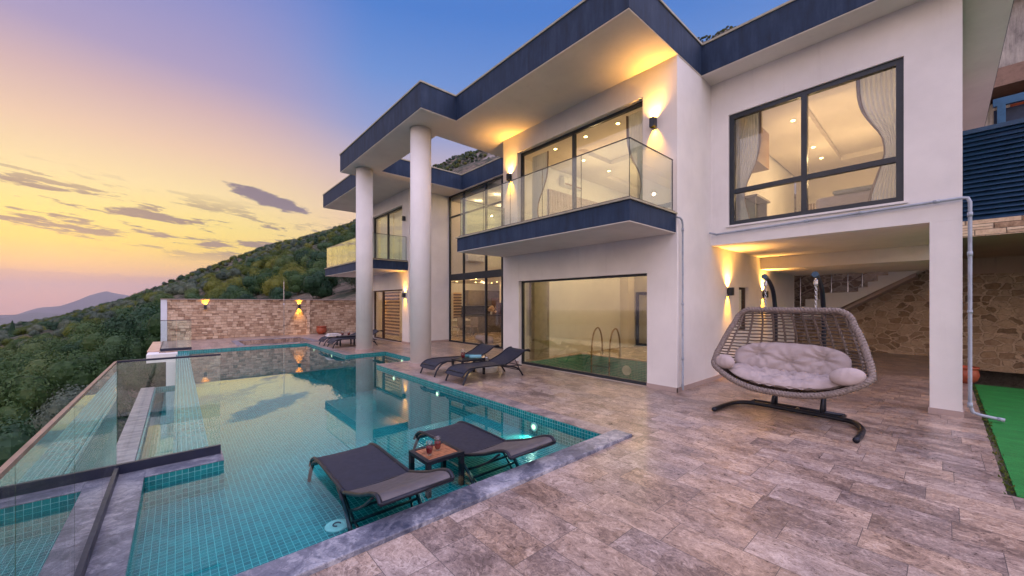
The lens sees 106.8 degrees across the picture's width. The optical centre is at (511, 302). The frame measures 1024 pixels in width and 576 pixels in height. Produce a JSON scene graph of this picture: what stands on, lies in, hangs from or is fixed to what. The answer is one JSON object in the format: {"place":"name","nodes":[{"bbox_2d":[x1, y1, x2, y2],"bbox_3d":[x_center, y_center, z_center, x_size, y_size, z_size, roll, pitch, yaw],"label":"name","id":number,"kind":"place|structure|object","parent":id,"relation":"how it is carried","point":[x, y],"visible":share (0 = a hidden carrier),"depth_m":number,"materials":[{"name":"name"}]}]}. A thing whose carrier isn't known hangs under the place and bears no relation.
{"place":"outdoors","nodes":[
{"label":"outdoors","id":0,"kind":"place"},
{"bbox_2d":[0,313,63,327],"bbox_3d":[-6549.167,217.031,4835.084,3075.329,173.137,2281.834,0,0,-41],"label":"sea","id":1,"kind":"structure","parent":0,"point":[28,317],"depth_m":4887.33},
{"bbox_2d":[0,291,128,317],"bbox_3d":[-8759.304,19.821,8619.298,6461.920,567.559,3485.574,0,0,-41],"label":"hills","id":2,"kind":"structure","parent":0,"point":[94,300],"depth_m":7952.70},
{"bbox_2d":[0,0,788,314],"label":"sky","id":3,"kind":"structure","parent":0,"point":[144,144],"materials":[{"name":"multicoloured"}]},
{"bbox_2d":[476,357,496,372],"bbox_3d":[-0.588,1.430,8.873,0.500,0.340,0.500,0,0,-41],"label":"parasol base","id":4,"kind":"object","parent":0,"point":[489,370],"visible":0.55,"depth_m":8.68,"materials":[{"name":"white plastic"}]},
{"bbox_2d":[0,28,1023,428],"bbox_3d":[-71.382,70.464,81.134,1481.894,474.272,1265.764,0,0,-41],"label":"hillside","id":5,"kind":"structure","parent":0,"point":[342,290],"depth_m":28.39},
{"bbox_2d":[0,409,47,466],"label":"shrub","id":6,"kind":"object","parent":5,"relation":"on","point":[15,438],"visible":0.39,"depth_m":10.74,"materials":[{"name":"green plant"}]},
{"bbox_2d":[0,352,47,381],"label":"shrub","id":7,"kind":"object","parent":5,"relation":"on","point":[6,365],"visible":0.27,"depth_m":25.38,"materials":[{"name":"green plant"}]},
{"bbox_2d":[4,345,52,360],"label":"shrub","id":8,"kind":"object","parent":5,"relation":"on","point":[31,352],"visible":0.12,"depth_m":29.64,"materials":[{"name":"green plant"}]},
{"bbox_2d":[4,337,56,360],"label":"shrub","id":9,"kind":"object","parent":5,"relation":"on","point":[31,345],"visible":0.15,"depth_m":38.33,"materials":[{"name":"green plant"}]},
{"bbox_2d":[0,365,61,424],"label":"shrub","id":10,"kind":"object","parent":5,"relation":"on","point":[23,392],"visible":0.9,"depth_m":16.21,"materials":[{"name":"green plant"}]},
{"bbox_2d":[18,349,75,395],"bbox_3d":[-26.069,4.200,21.502,2.456,3.158,2.631,0,0,31],"label":"shrub","id":11,"kind":"object","parent":5,"relation":"on","point":[39,363],"visible":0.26,"depth_m":20.86,"materials":[{"name":"green plant"}]},
{"bbox_2d":[41,336,68,349],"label":"shrub","id":12,"kind":"object","parent":5,"relation":"on","point":[51,343],"visible":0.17,"depth_m":35.86,"materials":[{"name":"green plant"}]},
{"bbox_2d":[25,384,87,432],"bbox_3d":[-17.625,4.428,15.247,2.912,2.352,2.607,0,0,25],"label":"shrub","id":13,"kind":"object","parent":5,"relation":"on","point":[59,400],"visible":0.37,"depth_m":14.31,"materials":[{"name":"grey plant"}]},
{"bbox_2d":[57,335,84,356],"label":"shrub","id":14,"kind":"object","parent":5,"relation":"on","point":[66,348],"visible":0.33,"depth_m":30.51,"materials":[{"name":"green plant"}]},
{"bbox_2d":[29,348,113,395],"bbox_3d":[-22.417,3.946,19.576,2.877,3.186,3.362,0,0,10],"label":"shrub","id":15,"kind":"object","parent":5,"relation":"on","point":[80,371],"visible":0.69,"depth_m":18.97,"materials":[{"name":"green plant"}]},
{"bbox_2d":[59,318,108,344],"bbox_3d":[-38.784,3.310,35.380,4.450,3.762,4.429,0,0,39],"label":"shrub","id":16,"kind":"object","parent":5,"relation":"on","point":[87,326],"visible":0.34,"depth_m":34.25,"materials":[{"name":"green plant"}]},
{"bbox_2d":[71,327,108,356],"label":"shrub","id":17,"kind":"object","parent":5,"relation":"on","point":[90,340],"visible":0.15,"depth_m":27.30,"materials":[{"name":"green plant"}]},
{"bbox_2d":[91,329,147,364],"bbox_3d":[-23.134,3.161,22.372,2.162,3.414,2.930,0,0,23],"label":"shrub","id":18,"kind":"object","parent":5,"relation":"on","point":[118,347],"visible":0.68,"depth_m":22.07,"materials":[{"name":"green plant"}]},
{"bbox_2d":[108,306,138,322],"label":"shrub","id":19,"kind":"object","parent":5,"relation":"on","point":[125,312],"visible":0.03,"depth_m":33.19,"materials":[{"name":"green plant"}]},
{"bbox_2d":[117,405,130,423],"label":"shrub","id":20,"kind":"object","parent":5,"relation":"on","point":[125,414],"visible":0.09,"depth_m":13.40,"materials":[{"name":"green plant"}]},
{"bbox_2d":[117,385,130,402],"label":"shrub","id":21,"kind":"object","parent":5,"relation":"on","point":[120,392],"visible":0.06,"depth_m":14.92,"materials":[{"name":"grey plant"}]},
{"bbox_2d":[117,396,132,413],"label":"shrub","id":22,"kind":"object","parent":5,"relation":"on","point":[119,403],"visible":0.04,"depth_m":13.86,"materials":[{"name":"green plant"}]},
{"bbox_2d":[97,299,160,354],"bbox_3d":[-25.746,2.031,26.817,4.117,4.693,3.730,0,0,3],"label":"shrub","id":23,"kind":"object","parent":5,"relation":"on","point":[132,324],"visible":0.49,"depth_m":25.75,"materials":[{"name":"green plant"}]},
{"bbox_2d":[107,356,160,393],"bbox_3d":[-19.107,3.662,19.334,2.433,2.010,2.489,0,0,-19],"label":"shrub","id":24,"kind":"object","parent":5,"relation":"on","point":[120,366],"visible":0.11,"depth_m":18.56,"materials":[{"name":"green plant"}]},
{"bbox_2d":[117,356,165,392],"bbox_3d":[-16.878,3.451,17.646,2.140,1.981,2.018,0,0,24],"label":"shrub","id":25,"kind":"object","parent":5,"relation":"on","point":[138,377],"visible":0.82,"depth_m":17.20,"materials":[{"name":"green plant"}]},
{"bbox_2d":[140,306,160,353],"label":"shrub","id":26,"kind":"object","parent":5,"relation":"on","point":[153,326],"visible":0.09,"depth_m":22.52,"materials":[{"name":"green plant"}]},
{"bbox_2d":[150,292,172,303],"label":"shrub","id":27,"kind":"object","parent":5,"relation":"on","point":[159,297],"visible":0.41,"depth_m":50.09,"materials":[{"name":"green plant"}]},
{"bbox_2d":[166,361,175,385],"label":"retaining wall","id":28,"kind":"structure","parent":5,"relation":"on","point":[170,372],"depth_m":12.29,"materials":[{"name":"white paint"}]},
{"bbox_2d":[117,355,177,463],"bbox_3d":[-7.160,3.342,7.486,0.858,3.315,12.300,0,0,-41],"label":"overflow trough","id":29,"kind":"object","parent":28,"relation":"attached to","point":[138,438],"visible":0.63,"depth_m":8.41,"materials":[{"name":"stone"}]},
{"bbox_2d":[203,281,222,292],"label":"shrub","id":30,"kind":"object","parent":5,"relation":"on","point":[209,285],"visible":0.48,"depth_m":52.19,"materials":[{"name":"green plant"}]},
{"bbox_2d":[215,281,245,298],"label":"shrub","id":31,"kind":"object","parent":5,"relation":"on","point":[231,289],"visible":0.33,"depth_m":37.62,"materials":[{"name":"green plant"}]},
{"bbox_2d":[227,288,253,298],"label":"shrub","id":32,"kind":"object","parent":5,"relation":"on","point":[233,296],"visible":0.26,"depth_m":32.76,"materials":[{"name":"green plant"}]},
{"bbox_2d":[239,272,262,295],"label":"shrub","id":33,"kind":"object","parent":5,"relation":"on","point":[248,282],"visible":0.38,"depth_m":39.69,"materials":[{"name":"green plant"}]},
{"bbox_2d":[251,267,278,291],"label":"shrub","id":34,"kind":"object","parent":5,"relation":"on","point":[261,278],"visible":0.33,"depth_m":35.21,"materials":[{"name":"green plant"}]},
{"bbox_2d":[258,273,289,295],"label":"shrub","id":35,"kind":"object","parent":5,"relation":"on","point":[277,280],"visible":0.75,"depth_m":33.16,"materials":[{"name":"green plant"}]},
{"bbox_2d":[267,284,292,298],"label":"shrub","id":36,"kind":"object","parent":5,"relation":"on","point":[279,292],"visible":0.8,"depth_m":27.69,"materials":[{"name":"green plant"}]},
{"bbox_2d":[269,256,290,268],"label":"shrub","id":37,"kind":"object","parent":5,"relation":"on","point":[279,262],"visible":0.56,"depth_m":51.67,"materials":[{"name":"green plant"}]},
{"bbox_2d":[277,260,303,270],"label":"shrub","id":38,"kind":"object","parent":5,"relation":"on","point":[287,265],"visible":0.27,"depth_m":47.20,"materials":[{"name":"green plant"}]},
{"bbox_2d":[277,264,306,277],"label":"shrub","id":39,"kind":"object","parent":5,"relation":"on","point":[292,268],"visible":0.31,"depth_m":40.92,"materials":[{"name":"green plant"}]},
{"bbox_2d":[284,271,308,294],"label":"shrub","id":40,"kind":"object","parent":5,"relation":"on","point":[294,286],"visible":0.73,"depth_m":30.28,"materials":[{"name":"green plant"}]},
{"bbox_2d":[292,250,308,266],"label":"shrub","id":41,"kind":"object","parent":5,"relation":"on","point":[298,256],"visible":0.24,"depth_m":52.10,"materials":[{"name":"green plant"}]},
{"bbox_2d":[298,267,335,298],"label":"shrub","id":42,"kind":"object","parent":5,"relation":"on","point":[317,285],"visible":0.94,"depth_m":26.85,"materials":[{"name":"green plant"}]},
{"bbox_2d":[301,249,334,269],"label":"shrub","id":43,"kind":"object","parent":5,"relation":"on","point":[318,255],"visible":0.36,"depth_m":41.87,"materials":[{"name":"green plant"}]},
{"bbox_2d":[310,257,334,268],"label":"shrub","id":44,"kind":"object","parent":5,"relation":"on","point":[322,263],"visible":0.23,"depth_m":36.04,"materials":[{"name":"green plant"}]},
{"bbox_2d":[315,241,331,251],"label":"shrub","id":45,"kind":"object","parent":5,"relation":"on","point":[323,246],"visible":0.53,"depth_m":59.87,"materials":[{"name":"green plant"}]},
{"bbox_2d":[318,264,340,287],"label":"shrub","id":46,"kind":"object","parent":5,"relation":"on","point":[333,281],"visible":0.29,"depth_m":30.70,"materials":[{"name":"green plant"}]},
{"bbox_2d":[330,244,355,289],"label":"shrub","id":47,"kind":"object","parent":5,"relation":"on","point":[347,258],"visible":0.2,"depth_m":26.78,"materials":[{"name":"plant"}]},
{"bbox_2d":[0,25,735,350],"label":"hillside scrub","id":48,"kind":"object","parent":5,"relation":"on","point":[61,324],"visible":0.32,"depth_m":99.32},
{"bbox_2d":[985,0,1023,125],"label":"neighbour building","id":49,"kind":"structure","parent":5,"relation":"on","point":[1009,80],"depth_m":13.25,"materials":[{"name":"paint"}]},
{"bbox_2d":[159,332,1023,575],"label":"terrace paving","id":50,"kind":"structure","parent":0,"point":[688,482],"depth_m":3.17,"materials":[{"name":"stone"}]},
{"bbox_2d":[0,361,118,575],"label":"glass railing","id":51,"kind":"object","parent":50,"relation":"on","point":[59,473],"visible":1,"depth_m":1.88,"materials":[{"name":"clear glass"}]},
{"bbox_2d":[146,341,177,362],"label":"end block","id":52,"kind":"structure","parent":50,"relation":"on","point":[153,349],"depth_m":12.33,"materials":[{"name":"white paint"}]},
{"bbox_2d":[160,320,191,351],"bbox_3d":[-11.289,1.085,12.778,0.790,1.029,0.042,0,0,-41],"label":"glass partition","id":53,"kind":"object","parent":50,"relation":"on","point":[177,349],"visible":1,"depth_m":12.73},
{"bbox_2d":[161,299,355,340],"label":"stone wall","id":54,"kind":"structure","parent":50,"relation":"on","point":[219,318],"depth_m":17.92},
{"bbox_2d":[232,337,317,345],"bbox_3d":[-9.928,1.769,15.939,2.790,0.362,2.590,0,0,-41],"label":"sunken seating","id":55,"kind":"object","parent":50,"relation":"in","point":[237,342],"visible":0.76,"depth_m":15.70,"materials":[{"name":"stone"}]},
{"bbox_2d":[327,329,382,348],"bbox_3d":[-5.808,1.319,14.150,1.860,0.583,0.662,0,0,-41],"label":"sun lounger","id":56,"kind":"object","parent":50,"relation":"on","point":[333,340],"visible":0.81,"depth_m":13.89,"materials":[{"name":"fabric"}]},
{"bbox_2d":[85,342,631,575],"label":"swimming pool","id":57,"kind":"structure","parent":50,"relation":"in","point":[249,500],"depth_m":4.28,"materials":[{"name":"tile"}]},
{"bbox_2d":[117,353,220,474],"bbox_3d":[-3.401,1.071,3.801,0.775,1.059,0.042,0,0,-41],"label":"glass partition","id":58,"kind":"object","parent":57,"relation":"on","point":[147,463],"visible":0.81,"depth_m":3.77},
{"bbox_2d":[188,345,400,371],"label":"water","id":59,"kind":"structure","parent":57,"relation":"in","point":[263,356],"depth_m":11.63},
{"bbox_2d":[324,519,346,531],"bbox_3d":[-1.493,1.891,3.241,0.190,0.017,0.190,0,0,-41],"label":"pool light","id":60,"kind":"object","parent":57,"relation":"on","point":[336,525],"visible":0.94,"depth_m":3.23,"materials":[{"name":"white plastic"}]},
{"bbox_2d":[307,442,454,530],"bbox_3d":[-1.316,1.635,3.562,0.662,0.554,1.900,0,0,-41],"label":"sun lounger","id":61,"kind":"object","parent":57,"relation":"on","point":[381,475],"visible":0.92,"depth_m":3.44,"materials":[{"name":"fabric"}]},
{"bbox_2d":[409,441,463,498],"bbox_3d":[-0.791,1.725,3.979,0.430,0.350,0.400,0,0,-41],"label":"side table","id":62,"kind":"object","parent":57,"relation":"in","point":[445,452],"visible":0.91,"depth_m":3.95,"materials":[{"name":"brown wood"}]},
{"bbox_2d":[413,421,555,483],"bbox_3d":[-0.408,1.635,4.362,0.662,0.554,1.900,0,0,-41],"label":"sun lounger","id":63,"kind":"object","parent":57,"relation":"on","point":[468,439],"visible":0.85,"depth_m":4.29,"materials":[{"name":"fabric"}]},
{"bbox_2d":[420,343,499,376],"bbox_3d":[-1.198,1.319,9.016,1.860,0.583,0.662,0,0,-41],"label":"sun lounger","id":64,"kind":"object","parent":50,"relation":"on","point":[481,349],"visible":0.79,"depth_m":8.92,"materials":[{"name":"fabric"}]},
{"bbox_2d":[451,357,484,377],"bbox_3d":[-0.973,1.420,8.494,0.620,0.360,0.420,0,0,-41],"label":"side table","id":65,"kind":"object","parent":50,"relation":"on","point":[462,360],"visible":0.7,"depth_m":8.42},
{"bbox_2d":[445,346,530,385],"bbox_3d":[-0.478,1.319,8.197,1.860,0.583,0.662,0,0,-41],"label":"sun lounger","id":66,"kind":"object","parent":50,"relation":"on","point":[505,357],"visible":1,"depth_m":8.21,"materials":[{"name":"fabric"}]},
{"bbox_2d":[323,0,1013,417],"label":"villa","id":67,"kind":"object","parent":50,"relation":"on","point":[609,260],"visible":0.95,"depth_m":7.65,"materials":[{"name":"white paint"}]},
{"bbox_2d":[381,214,392,258],"bbox_3d":[-5.651,-2.750,17.172,0.070,2.300,1.350,0,0,-41],"label":"curtain","id":68,"kind":"object","parent":67,"relation":"hanging from","point":[383,238],"visible":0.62,"depth_m":17.25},
{"bbox_2d":[374,289,401,341],"bbox_3d":[-5.300,0.525,16.402,0.078,2.150,3.170,0,0,-41],"label":"window","id":69,"kind":"structure","parent":67,"relation":"in","point":[383,292],"depth_m":16.83,"materials":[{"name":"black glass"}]},
{"bbox_2d":[374,207,401,258],"bbox_3d":[-5.300,-2.750,16.402,0.078,2.300,3.170,0,0,-41],"label":"window","id":70,"kind":"structure","parent":67,"relation":"in","point":[387,214],"depth_m":16.46,"materials":[{"name":"metal"}]},
{"bbox_2d":[385,292,400,335],"bbox_3d":[-5.384,0.465,16.974,0.080,1.910,1.740,0,0,-41],"label":"striped blind","id":71,"kind":"object","parent":67,"relation":"hanging from","point":[392,313],"visible":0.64,"depth_m":16.84,"materials":[{"name":"wood"}]},
{"bbox_2d":[394,210,401,259],"bbox_3d":[-4.627,-2.750,16.008,0.070,2.300,1.550,0,0,-41],"label":"curtain","id":72,"kind":"object","parent":67,"relation":"hanging from","point":[398,237],"visible":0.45,"depth_m":16.20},
{"bbox_2d":[465,317,477,335],"bbox_3d":[-1.964,1.141,18.507,0.484,0.922,0.504,0,0,-41],"label":"dining chair","id":73,"kind":"object","parent":67,"relation":"on","point":[473,321],"visible":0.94,"depth_m":18.32,"materials":[{"name":"fabric"}]},
{"bbox_2d":[465,254,483,261],"bbox_3d":[-1.624,-1.950,16.606,0.900,0.280,0.200,0,0,-41],"label":"air conditioner","id":74,"kind":"object","parent":67,"relation":"attached to","point":[474,258],"visible":1,"depth_m":16.47,"materials":[{"name":"white plastic"}]},
{"bbox_2d":[460,282,500,332],"bbox_3d":[-1.096,0.225,22.175,4.750,2.730,2.745,0,0,-41],"label":"kitchen","id":75,"kind":"object","parent":67,"relation":"in","point":[474,303],"visible":0.44,"depth_m":22.41,"materials":[{"name":"metal"}]},
{"bbox_2d":[453,292,461,319],"bbox_3d":[-3.157,0.225,22.020,0.550,1.650,0.034,0,0,-41],"label":"striped blind","id":76,"kind":"object","parent":75,"relation":"attached to","point":[457,305],"visible":0.88,"depth_m":22.00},
{"bbox_2d":[475,335,493,343],"bbox_3d":[-1.124,1.461,15.313,0.539,0.352,1.186,0,0,-27],"label":"pouffe","id":77,"kind":"object","parent":67,"relation":"on","point":[481,338],"visible":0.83,"depth_m":14.99,"materials":[{"name":"fabric"}]},
{"bbox_2d":[532,151,548,218],"bbox_3d":[0.744,-2.750,9.979,0.070,2.300,0.600,0,0,-41],"label":"curtain","id":78,"kind":"object","parent":67,"relation":"hanging from","point":[540,161],"visible":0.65,"depth_m":10.02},
{"bbox_2d":[560,176,582,191],"bbox_3d":[1.838,-3.680,11.763,0.900,0.280,0.206,0,0,-41],"label":"air conditioner","id":79,"kind":"object","parent":67,"relation":"attached to","point":[565,182],"visible":0.93,"depth_m":11.56,"materials":[{"name":"white plastic"}]},
{"bbox_2d":[548,189,596,214],"bbox_3d":[2.360,-2.475,12.305,3.400,1.750,0.080,0,0,-41],"label":"slatted panel","id":80,"kind":"object","parent":67,"relation":"attached to","point":[558,202],"visible":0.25,"depth_m":11.49,"materials":[{"name":"paint"}]},
{"bbox_2d":[521,101,642,220],"bbox_3d":[1.441,-2.775,8.740,0.078,2.350,3.580,0,0,-41],"label":"window","id":81,"kind":"structure","parent":67,"relation":"in","point":[574,133],"depth_m":8.74,"materials":[{"name":"metal"}]},
{"bbox_2d":[522,273,646,385],"bbox_3d":[1.472,0.515,8.674,0.070,2.170,3.620,0,0,-41],"label":"window","id":82,"kind":"structure","parent":67,"relation":"in","point":[630,275],"depth_m":8.81,"materials":[{"name":"metal"}]},
{"bbox_2d":[526,352,646,381],"bbox_3d":[2.570,2.140,9.660,2.820,1.120,4.290,0,0,-41],"label":"indoor pool","id":83,"kind":"structure","parent":67,"relation":"in","point":[580,361],"depth_m":11.11,"materials":[{"name":"tile"}]},
{"bbox_2d":[591,327,620,375],"bbox_3d":[2.754,1.611,11.201,0.613,1.778,0.668,0,0,-41],"label":"pool ladder","id":84,"kind":"object","parent":83,"relation":"attached to","point":[608,367],"visible":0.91,"depth_m":11.13,"materials":[{"name":"silver metal"}]},
{"bbox_2d":[626,110,642,199],"bbox_3d":[2.604,-2.775,7.865,0.070,2.350,0.530,0,0,-41],"label":"curtain","id":85,"kind":"object","parent":67,"relation":"hanging from","point":[634,125],"visible":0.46,"depth_m":7.87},
{"bbox_2d":[636,292,646,345],"bbox_3d":[5.189,0.595,13.722,0.060,1.990,1.550,0,0,-41],"label":"inner door","id":86,"kind":"structure","parent":67,"relation":"in","point":[637,293],"depth_m":14.23,"materials":[{"name":"metal"}]},
{"bbox_2d":[676,216,683,389],"bbox_3d":[2.996,0.011,6.754,0.200,3.094,0.062,0,0,-33],"label":"drainpipe","id":87,"kind":"object","parent":67,"relation":"attached to","point":[682,303],"visible":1,"depth_m":6.79,"materials":[{"name":"plastic"}]},
{"bbox_2d":[739,287,744,329],"bbox_3d":[5.452,0.140,9.132,0.650,1.020,0.070,0,0,-41],"label":"window","id":88,"kind":"structure","parent":67,"relation":"in","point":[742,289],"depth_m":9.30,"materials":[{"name":"brown metal"}]},
{"bbox_2d":[736,112,761,220],"bbox_3d":[4.718,-2.660,7.581,0.070,2.280,0.450,0,0,-41],"label":"curtain","id":89,"kind":"object","parent":67,"relation":"hanging from","point":[748,137],"visible":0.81,"depth_m":7.62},
{"bbox_2d":[726,57,907,227],"bbox_3d":[5.128,-2.607,6.656,0.174,2.225,2.500,0,0,-41],"label":"window","id":90,"kind":"structure","parent":67,"relation":"in","point":[898,64],"depth_m":6.58,"materials":[{"name":"metal"}]},
{"bbox_2d":[815,184,872,208],"bbox_3d":[7.387,-1.925,7.765,2.050,0.750,1.560,0,0,-41],"label":"bed","id":91,"kind":"object","parent":67,"relation":"on","point":[850,195],"visible":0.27,"depth_m":7.33,"materials":[{"name":"fabric"}]},
{"bbox_2d":[709,196,1004,421],"bbox_3d":[5.249,0.050,6.341,0.156,3.044,3.654,0,0,-43],"label":"drainpipe","id":92,"kind":"object","parent":67,"relation":"attached to","point":[969,310],"visible":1,"depth_m":5.20,"materials":[{"name":"plastic"}]},
{"bbox_2d":[856,68,895,200],"bbox_3d":[5.947,-2.660,6.184,0.070,2.280,0.529,0,0,-41],"label":"curtain","id":93,"kind":"object","parent":67,"relation":"hanging from","point":[876,96],"visible":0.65,"depth_m":6.14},
{"bbox_2d":[712,271,865,442],"bbox_3d":[3.817,0.592,5.282,1.153,2.021,1.654,0,0,-41],"label":"swing stand","id":94,"kind":"object","parent":50,"relation":"on","point":[822,412],"visible":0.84,"depth_m":5.41,"materials":[{"name":"metal"}]},
{"bbox_2d":[764,286,766,307],"bbox_3d":[3.676,-0.070,5.511,0.023,0.366,0.023,0,0,4],"label":"chain","id":95,"kind":"object","parent":94,"relation":"hanging from","point":[765,297],"visible":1,"depth_m":5.50,"materials":[{"name":"metal"}]},
{"bbox_2d":[711,307,876,399],"bbox_3d":[3.820,0.637,5.254,1.080,1.161,1.816,0,0,-41],"label":"hanging chair","id":96,"kind":"object","parent":95,"relation":"hanging from","point":[852,328],"visible":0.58,"depth_m":5.20,"materials":[{"name":"wicker"}]},
{"bbox_2d":[715,354,734,368],"bbox_3d":[3.110,0.860,5.569,0.161,0.206,0.288,0,0,-20],"label":"round cushion","id":97,"kind":"object","parent":96,"relation":"on","point":[724,361],"visible":1,"depth_m":5.50,"materials":[{"name":"fabric"}]},
{"bbox_2d":[728,363,842,390],"bbox_3d":[3.717,1.021,5.161,0.602,0.242,1.400,0,0,-41],"label":"seat cushion","id":98,"kind":"object","parent":96,"relation":"on","point":[796,380],"visible":0.9,"depth_m":5.04,"materials":[{"name":"fabric"}]},
{"bbox_2d":[734,342,851,374],"bbox_3d":[3.931,0.799,5.377,0.356,0.449,1.340,0,0,-41],"label":"back cushion","id":99,"kind":"object","parent":98,"relation":"on","point":[806,358],"visible":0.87,"depth_m":5.32,"materials":[{"name":"fabric"}]},
{"bbox_2d":[829,368,865,385],"bbox_3d":[3.977,0.880,4.505,0.337,0.218,0.167,0,0,35],"label":"round cushion","id":100,"kind":"object","parent":96,"relation":"on","point":[846,376],"visible":1,"depth_m":4.46,"materials":[{"name":"fabric"}]},
{"bbox_2d":[794,194,1023,373],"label":"rubble wall","id":101,"kind":"structure","parent":50,"relation":"on","point":[895,321],"depth_m":11.52,"materials":[{"name":"stone"}]},
{"bbox_2d":[800,270,925,318],"bbox_3d":[11.151,-0.355,11.987,1.380,1.778,3.079,0,0,-41],"label":"outdoor stair","id":102,"kind":"object","parent":101,"relation":"attached to","point":[881,286],"visible":0.65,"depth_m":11.56,"materials":[{"name":"white paint"}]},
{"bbox_2d":[794,273,865,305],"bbox_3d":[10.288,-0.953,11.999,0.034,2.120,2.827,0,0,-41],"label":"stair railing","id":103,"kind":"object","parent":102,"relation":"on","point":[848,280],"visible":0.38,"depth_m":12.11,"materials":[{"name":"metal"}]},
{"bbox_2d":[962,365,979,383],"bbox_3d":[9.075,1.435,7.625,0.400,0.330,0.400,0,0,-41],"label":"terracotta pot","id":104,"kind":"object","parent":50,"relation":"on","point":[975,374],"visible":0.42,"depth_m":7.48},
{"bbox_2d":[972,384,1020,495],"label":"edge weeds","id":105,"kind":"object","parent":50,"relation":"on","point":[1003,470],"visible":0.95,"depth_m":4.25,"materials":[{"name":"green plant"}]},
{"bbox_2d":[745,128,769,218],"bbox_3d":[5.245,-2.650,8.344,1.100,2.300,0.500,0,0,-41],"label":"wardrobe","id":106,"kind":"object","parent":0,"point":[756,204],"visible":0.32,"depth_m":8.32,"materials":[{"name":"white wood"}]},
{"bbox_2d":[962,215,1023,274],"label":"wall","id":107,"kind":"structure","parent":0,"point":[997,245],"depth_m":8.40,"materials":[{"name":"stone"}]},
{"bbox_2d":[962,118,1023,221],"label":"louvre fence","id":108,"kind":"object","parent":107,"relation":"on","point":[992,171],"depth_m":7.09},
{"bbox_2d":[993,92,1023,123],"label":"steel frame","id":109,"kind":"object","parent":107,"relation":"on","point":[1002,113],"visible":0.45,"depth_m":8.58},
{"bbox_2d":[972,383,1023,496],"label":"soil strip","id":110,"kind":"object","parent":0,"point":[997,456],"visible":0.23,"depth_m":4.16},
{"bbox_2d":[975,384,1023,497],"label":"artificial turf","id":111,"kind":"structure","parent":110,"relation":"on","point":[1007,403],"depth_m":4.98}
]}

